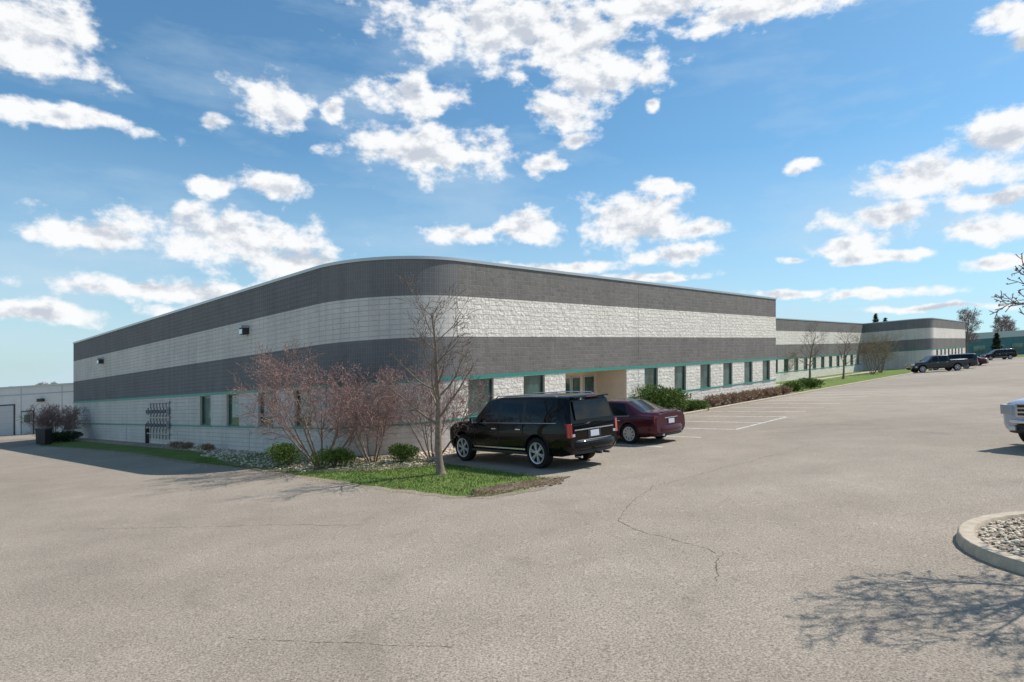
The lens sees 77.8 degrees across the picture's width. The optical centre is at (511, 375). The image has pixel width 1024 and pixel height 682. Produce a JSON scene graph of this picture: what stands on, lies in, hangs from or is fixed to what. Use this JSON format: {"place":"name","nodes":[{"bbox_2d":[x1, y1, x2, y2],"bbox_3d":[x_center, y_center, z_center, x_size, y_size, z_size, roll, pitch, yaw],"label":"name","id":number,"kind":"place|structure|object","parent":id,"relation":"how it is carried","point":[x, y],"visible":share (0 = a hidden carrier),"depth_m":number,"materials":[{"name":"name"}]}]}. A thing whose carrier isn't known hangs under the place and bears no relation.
{"place":"outdoors","nodes":[
{"label":"outdoors","id":0,"kind":"place"},
{"bbox_2d":[0,438,35,448],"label":"side drive asphalt","id":1,"kind":"structure","parent":0,"point":[9,443],"depth_m":47.87,"materials":[{"name":"grey asphalt"}]},
{"bbox_2d":[0,357,1023,681],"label":"asphalt parking lot","id":2,"kind":"structure","parent":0,"point":[840,553],"depth_m":9.41,"materials":[{"name":"grey asphalt"}]},
{"bbox_2d":[51,430,83,442],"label":"evergreen shrub","id":3,"kind":"object","parent":2,"relation":"on","point":[64,436],"visible":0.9,"depth_m":45.27,"materials":[{"name":"green plant"}]},
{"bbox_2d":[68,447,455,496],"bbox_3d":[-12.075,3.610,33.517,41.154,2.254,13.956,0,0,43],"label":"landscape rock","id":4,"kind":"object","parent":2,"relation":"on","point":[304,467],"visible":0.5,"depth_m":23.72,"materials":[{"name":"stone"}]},
{"bbox_2d":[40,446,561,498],"bbox_3d":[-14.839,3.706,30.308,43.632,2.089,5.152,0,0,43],"label":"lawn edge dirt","id":5,"kind":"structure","parent":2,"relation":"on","point":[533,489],"depth_m":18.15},
{"bbox_2d":[39,440,540,495],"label":"lawn grass","id":6,"kind":"structure","parent":5,"relation":"on","point":[183,455],"depth_m":19.36,"materials":[{"name":"green plant"}]},
{"bbox_2d":[35,428,52,443],"bbox_3d":[-32.200,4.168,43.613,0.740,1.115,0.766,0,0,0],"label":"waste bin","id":7,"kind":"object","parent":6,"relation":"on","point":[43,435],"visible":1,"depth_m":43.30,"materials":[{"name":"black plastic"}]},
{"bbox_2d":[14,402,89,441],"bbox_3d":[-33.675,3.373,46.965,4.402,3.036,3.883,0,0,0],"label":"dense bare shrub","id":8,"kind":"object","parent":6,"relation":"on","point":[44,419],"visible":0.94,"depth_m":46.35,"materials":[{"name":"brown plant"}]},
{"bbox_2d":[184,452,547,495],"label":"grass","id":9,"kind":"structure","parent":6,"relation":"on","point":[369,473],"depth_m":19.21,"materials":[{"name":"green plant"}]},
{"bbox_2d":[468,476,569,496],"bbox_3d":[0.204,2.737,15.740,3.219,0.210,1.308,0,0,-28],"label":"mud patch","id":10,"kind":"object","parent":6,"relation":"on","point":[509,486],"visible":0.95,"depth_m":15.64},
{"bbox_2d":[374,272,485,474],"bbox_3d":[-2.239,0.000,18.325,3.282,5.875,2.597,0,0,32],"label":"bare young tree","id":11,"kind":"object","parent":5,"relation":"on","point":[440,468],"visible":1,"depth_m":18.34,"materials":[{"name":"brown plant"}]},
{"bbox_2d":[392,447,455,459],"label":"planting bed soil","id":12,"kind":"structure","parent":2,"relation":"on","point":[453,451],"depth_m":23.75,"materials":[{"name":"brown soil"}]},
{"bbox_2d":[369,361,497,458],"bbox_3d":[-2.656,1.200,22.129,4.026,3.511,4.425,0,0,-33],"label":"bare crabapple shrub","id":13,"kind":"object","parent":12,"relation":"on","point":[425,404],"visible":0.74,"depth_m":21.80,"materials":[{"name":"brown plant"}]},
{"bbox_2d":[450,391,617,467],"bbox_3d":[0.496,1.636,20.253,2.678,2.149,6.145,-4,0,-41],"label":"black suv","id":14,"kind":"object","parent":2,"relation":"on","point":[540,430],"visible":1,"depth_m":18.52,"materials":[{"name":"paint"}]},
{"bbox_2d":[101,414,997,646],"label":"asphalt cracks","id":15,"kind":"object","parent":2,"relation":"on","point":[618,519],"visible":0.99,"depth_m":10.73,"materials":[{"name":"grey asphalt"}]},
{"bbox_2d":[608,398,684,443],"bbox_3d":[3.994,1.694,24.768,2.331,1.596,5.427,-4,0,-41],"label":"maroon sedan","id":16,"kind":"object","parent":2,"relation":"on","point":[637,419],"visible":0.6,"depth_m":22.95,"materials":[{"name":"paint"}]},
{"bbox_2d":[428,368,939,460],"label":"kerb","id":17,"kind":"structure","parent":2,"relation":"on","point":[453,455],"depth_m":42.16,"materials":[{"name":"concrete"}]},
{"bbox_2d":[615,370,958,446],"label":"parking stall markings","id":18,"kind":"object","parent":2,"relation":"on","point":[761,411],"visible":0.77,"depth_m":34.09,"materials":[{"name":"white paint"}]},
{"bbox_2d":[776,349,804,372],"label":"bare multistem tree","id":19,"kind":"object","parent":2,"relation":"on","point":[793,356],"visible":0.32,"depth_m":77.53,"materials":[{"name":"brown plant"}]},
{"bbox_2d":[782,380,806,391],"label":"evergreen shrub","id":20,"kind":"object","parent":2,"relation":"on","point":[796,385],"visible":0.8,"depth_m":51.65,"materials":[{"name":"green plant"}]},
{"bbox_2d":[792,322,829,378],"bbox_3d":[28.259,-2.038,59.751,3.446,6.169,2.726,0,0,-25],"label":"bare young tree","id":21,"kind":"object","parent":2,"relation":"on","point":[811,355],"visible":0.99,"depth_m":59.83,"materials":[{"name":"brown plant"}]},
{"bbox_2d":[834,327,861,378],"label":"bare young tree","id":22,"kind":"object","parent":2,"relation":"on","point":[843,361],"visible":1,"depth_m":71.86,"materials":[{"name":"brown plant"}]},
{"bbox_2d":[776,369,927,391],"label":"lawn strip grass","id":23,"kind":"structure","parent":2,"relation":"on","point":[837,381],"depth_m":74.24,"materials":[{"name":"green plant"}]},
{"bbox_2d":[799,378,825,388],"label":"evergreen shrub","id":24,"kind":"object","parent":23,"relation":"on","point":[808,383],"visible":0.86,"depth_m":54.60,"materials":[{"name":"green plant"}]},
{"bbox_2d":[846,334,901,373],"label":"bare multistem tree","id":25,"kind":"object","parent":23,"relation":"on","point":[870,346],"visible":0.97,"depth_m":81.73,"materials":[{"name":"brown plant"}]},
{"bbox_2d":[858,333,900,372],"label":"bare multistem tree","id":26,"kind":"object","parent":2,"relation":"on","point":[882,351],"visible":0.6,"depth_m":85.66,"materials":[{"name":"brown plant"}]},
{"bbox_2d":[905,355,968,372],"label":"dark pickup truck","id":27,"kind":"object","parent":2,"relation":"on","point":[934,362],"visible":1,"depth_m":76.60,"materials":[{"name":"grey paint"}]},
{"bbox_2d":[933,353,978,369],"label":"dark suv","id":28,"kind":"object","parent":2,"relation":"on","point":[972,358],"visible":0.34,"depth_m":81.25,"materials":[{"name":"grey paint"}]},
{"bbox_2d":[977,356,988,365],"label":"dark sedan","id":29,"kind":"object","parent":2,"relation":"on","point":[981,361],"visible":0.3,"depth_m":90.05,"materials":[{"name":"red paint"}]},
{"bbox_2d":[956,511,1023,574],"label":"island kerb","id":30,"kind":"structure","parent":2,"relation":"on","point":[968,541],"depth_m":8.42,"materials":[{"name":"concrete"}]},
{"bbox_2d":[975,517,1023,556],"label":"island gravel","id":31,"kind":"structure","parent":30,"relation":"on","point":[1006,535],"depth_m":8.84,"materials":[{"name":"white gravel"}]},
{"bbox_2d":[989,253,1023,317],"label":"bare island tree","id":32,"kind":"object","parent":31,"relation":"on","point":[1013,302],"visible":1,"depth_m":8.63,"materials":[{"name":"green plant"}]},
{"bbox_2d":[980,349,1016,359],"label":"dark suv","id":33,"kind":"object","parent":2,"relation":"on","point":[1003,353],"visible":0.93,"depth_m":119.08,"materials":[{"name":"black paint"}]},
{"bbox_2d":[1000,398,1023,441],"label":"silver pickup truck","id":34,"kind":"object","parent":2,"relation":"on","point":[1012,412],"visible":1,"depth_m":16.66,"materials":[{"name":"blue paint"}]},
{"bbox_2d":[0,0,1023,386],"label":"sky","id":35,"kind":"structure","parent":0,"point":[852,161],"materials":[{"name":"blue"}]},
{"bbox_2d":[776,370,880,385],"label":"sidewalk","id":36,"kind":"structure","parent":0,"point":[837,376],"depth_m":82.26,"materials":[{"name":"concrete"}]},
{"bbox_3d":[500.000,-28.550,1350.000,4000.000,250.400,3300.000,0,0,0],"label":"ground","id":37,"kind":"structure","parent":0,"visible":0},
{"bbox_2d":[0,383,72,435],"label":"neighbouring warehouse","id":38,"kind":"structure","parent":37,"relation":"on","point":[15,400],"depth_m":62.00,"materials":[{"name":"silver metal"}]},
{"bbox_2d":[0,398,44,435],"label":"doors","id":39,"kind":"structure","parent":38,"relation":"in","point":[7,412],"depth_m":61.93,"materials":[{"name":"grey metal"}]},
{"bbox_2d":[74,438,435,471],"bbox_3d":[-19.275,3.921,34.831,44.318,2.092,7.126,0,0,39],"label":"landscape rock bed","id":40,"kind":"object","parent":37,"relation":"on","point":[164,446],"visible":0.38,"depth_m":25.48,"materials":[{"name":"grey gravel"}]},
{"bbox_2d":[167,441,183,447],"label":"dormant shrub","id":41,"kind":"object","parent":40,"relation":"on","point":[173,444],"visible":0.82,"depth_m":33.59,"materials":[{"name":"brown plant"}]},
{"bbox_2d":[176,441,194,449],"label":"dormant shrub","id":42,"kind":"object","parent":40,"relation":"on","point":[186,445],"visible":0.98,"depth_m":32.55,"materials":[{"name":"brown plant"}]},
{"bbox_2d":[197,442,215,450],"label":"dormant shrub","id":43,"kind":"object","parent":40,"relation":"on","point":[208,446],"visible":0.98,"depth_m":30.82,"materials":[{"name":"brown plant"}]},
{"bbox_2d":[265,441,304,465],"bbox_3d":[-8.031,2.792,22.652,1.534,0.900,1.360,0,0,0],"label":"evergreen shrub","id":44,"kind":"object","parent":40,"relation":"on","point":[283,452],"visible":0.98,"depth_m":22.46,"materials":[{"name":"green plant"}]},
{"bbox_2d":[226,337,408,466],"bbox_3d":[-6.615,0.917,22.019,6.058,4.590,6.618,0,0,0],"label":"bare crabapple shrub","id":45,"kind":"object","parent":40,"relation":"on","point":[273,403],"visible":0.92,"depth_m":21.29,"materials":[{"name":"red plant"}]},
{"bbox_2d":[310,445,357,466],"bbox_3d":[-6.086,2.732,21.597,1.557,0.778,1.302,0,0,0],"label":"evergreen shrub","id":46,"kind":"object","parent":40,"relation":"on","point":[337,454],"visible":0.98,"depth_m":21.46,"materials":[{"name":"green plant"}]},
{"bbox_2d":[318,367,409,461],"bbox_3d":[-5.299,1.356,22.424,3.584,3.465,4.293,0,0,0],"label":"bare crabapple shrub","id":47,"kind":"object","parent":40,"relation":"on","point":[377,406],"visible":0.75,"depth_m":21.91,"materials":[{"name":"red plant"}]},
{"bbox_2d":[387,442,418,461],"bbox_3d":[-3.770,2.658,21.990,1.175,0.759,1.120,0,0,0],"label":"evergreen shrub","id":48,"kind":"object","parent":40,"relation":"on","point":[404,452],"visible":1,"depth_m":21.76,"materials":[{"name":"green plant"}]},
{"bbox_2d":[73,259,964,455],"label":"walls","id":49,"kind":"structure","parent":37,"relation":"on","point":[523,321],"depth_m":31.58,"materials":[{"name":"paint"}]},
{"bbox_2d":[96,358,103,363],"bbox_3d":[-29.408,-1.071,45.245,0.400,0.450,0.380,0,0,43],"label":"wall light","id":50,"kind":"object","parent":49,"relation":"attached to","point":[100,360],"visible":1,"depth_m":45.15,"materials":[{"name":"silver metal"}]},
{"bbox_2d":[145,401,169,442],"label":"utility meter bank","id":51,"kind":"structure","parent":49,"relation":"attached to","point":[159,424],"depth_m":37.27,"materials":[{"name":"silver metal"}]},
{"bbox_2d":[126,426,249,448],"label":"control joints","id":52,"kind":"object","parent":49,"relation":"attached to","point":[249,436],"visible":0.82,"depth_m":29.51,"materials":[{"name":"grey metal"}]},
{"bbox_2d":[238,325,248,334],"bbox_3d":[-12.497,-2.130,29.509,0.400,0.450,0.380,0,0,43],"label":"wall light","id":53,"kind":"object","parent":49,"relation":"attached to","point":[243,329],"visible":1,"depth_m":29.40,"materials":[{"name":"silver metal"}]},
{"bbox_2d":[73,256,963,428],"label":"trim","id":54,"kind":"structure","parent":49,"relation":"attached to","point":[411,257],"depth_m":31.83,"materials":[{"name":"teal metal"}]},
{"bbox_2d":[199,348,961,428],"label":"windows","id":55,"kind":"structure","parent":49,"relation":"attached to","point":[533,384],"depth_m":33.91,"materials":[{"name":"teal"}]},
{"bbox_2d":[678,392,797,412],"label":"planting bed mulch","id":56,"kind":"object","parent":37,"relation":"on","point":[740,402],"depth_m":42.34,"materials":[{"name":"brown soil"}]},
{"bbox_2d":[632,383,692,410],"bbox_3d":[8.197,1.300,34.788,3.344,1.857,2.208,0,0,0],"label":"evergreen shrub","id":57,"kind":"object","parent":56,"relation":"on","point":[668,398],"visible":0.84,"depth_m":34.38,"materials":[{"name":"green plant"}]},
{"bbox_2d":[675,398,710,411],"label":"evergreen shrub","id":58,"kind":"object","parent":56,"relation":"on","point":[696,404],"visible":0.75,"depth_m":36.75,"materials":[{"name":"green plant"}]},
{"bbox_2d":[703,394,724,406],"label":"dormant shrub","id":59,"kind":"object","parent":56,"relation":"on","point":[713,400],"visible":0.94,"depth_m":39.19,"materials":[{"name":"brown plant"}]},
{"bbox_2d":[714,393,731,404],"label":"dormant shrub","id":60,"kind":"object","parent":56,"relation":"on","point":[727,399],"visible":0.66,"depth_m":39.99,"materials":[{"name":"brown plant"}]},
{"bbox_2d":[724,392,743,403],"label":"dormant shrub","id":61,"kind":"object","parent":56,"relation":"on","point":[733,395],"visible":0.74,"depth_m":40.95,"materials":[{"name":"brown plant"}]},
{"bbox_2d":[736,392,751,401],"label":"dormant shrub","id":62,"kind":"object","parent":56,"relation":"on","point":[744,395],"visible":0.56,"depth_m":42.09,"materials":[{"name":"brown plant"}]},
{"bbox_2d":[739,390,757,400],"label":"dormant shrub","id":63,"kind":"object","parent":56,"relation":"on","point":[751,397],"visible":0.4,"depth_m":43.14,"materials":[{"name":"brown plant"}]},
{"bbox_2d":[748,390,765,399],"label":"dormant shrub","id":64,"kind":"object","parent":56,"relation":"on","point":[759,394],"visible":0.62,"depth_m":43.98,"materials":[{"name":"brown plant"}]},
{"bbox_2d":[753,388,773,397],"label":"dormant shrub","id":65,"kind":"object","parent":56,"relation":"on","point":[766,391],"visible":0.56,"depth_m":44.89,"materials":[{"name":"brown plant"}]},
{"bbox_2d":[761,387,780,396],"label":"dormant shrub","id":66,"kind":"object","parent":56,"relation":"on","point":[775,389],"visible":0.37,"depth_m":45.82,"materials":[{"name":"brown plant"}]},
{"bbox_2d":[779,386,792,393],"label":"dormant shrub","id":67,"kind":"object","parent":56,"relation":"on","point":[786,390],"visible":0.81,"depth_m":47.74,"materials":[{"name":"brown plant"}]},
{"bbox_2d":[872,313,879,321],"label":"spruce tree","id":68,"kind":"object","parent":37,"relation":"on","point":[876,319],"visible":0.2,"depth_m":135.82,"materials":[{"name":"green plant"}]},
{"bbox_2d":[956,306,983,352],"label":"distant bare tree","id":69,"kind":"object","parent":37,"relation":"on","point":[969,331],"visible":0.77,"depth_m":150.79,"materials":[{"name":"brown plant"}]},
{"bbox_2d":[965,330,1023,356],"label":"teal building","id":70,"kind":"structure","parent":37,"relation":"on","point":[1012,339],"depth_m":165.00,"materials":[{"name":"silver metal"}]},
{"bbox_2d":[973,343,1022,352],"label":"windows","id":71,"kind":"structure","parent":70,"relation":"in","point":[1018,346],"depth_m":164.91,"materials":[{"name":"teal glass"}]},
{"bbox_2d":[987,332,1003,352],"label":"spruce tree","id":72,"kind":"object","parent":37,"relation":"on","point":[997,344],"visible":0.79,"depth_m":139.71,"materials":[{"name":"green plant"}]},
{"bbox_2d":[989,314,1012,331],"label":"distant bare tree","id":73,"kind":"object","parent":37,"relation":"on","point":[996,320],"visible":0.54,"depth_m":211.44,"materials":[{"name":"brown plant"}]},
{"bbox_2d":[997,319,1019,331],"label":"distant bare tree","id":74,"kind":"object","parent":37,"relation":"on","point":[1011,327],"visible":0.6,"depth_m":179.98,"materials":[{"name":"brown plant"}]}
]}

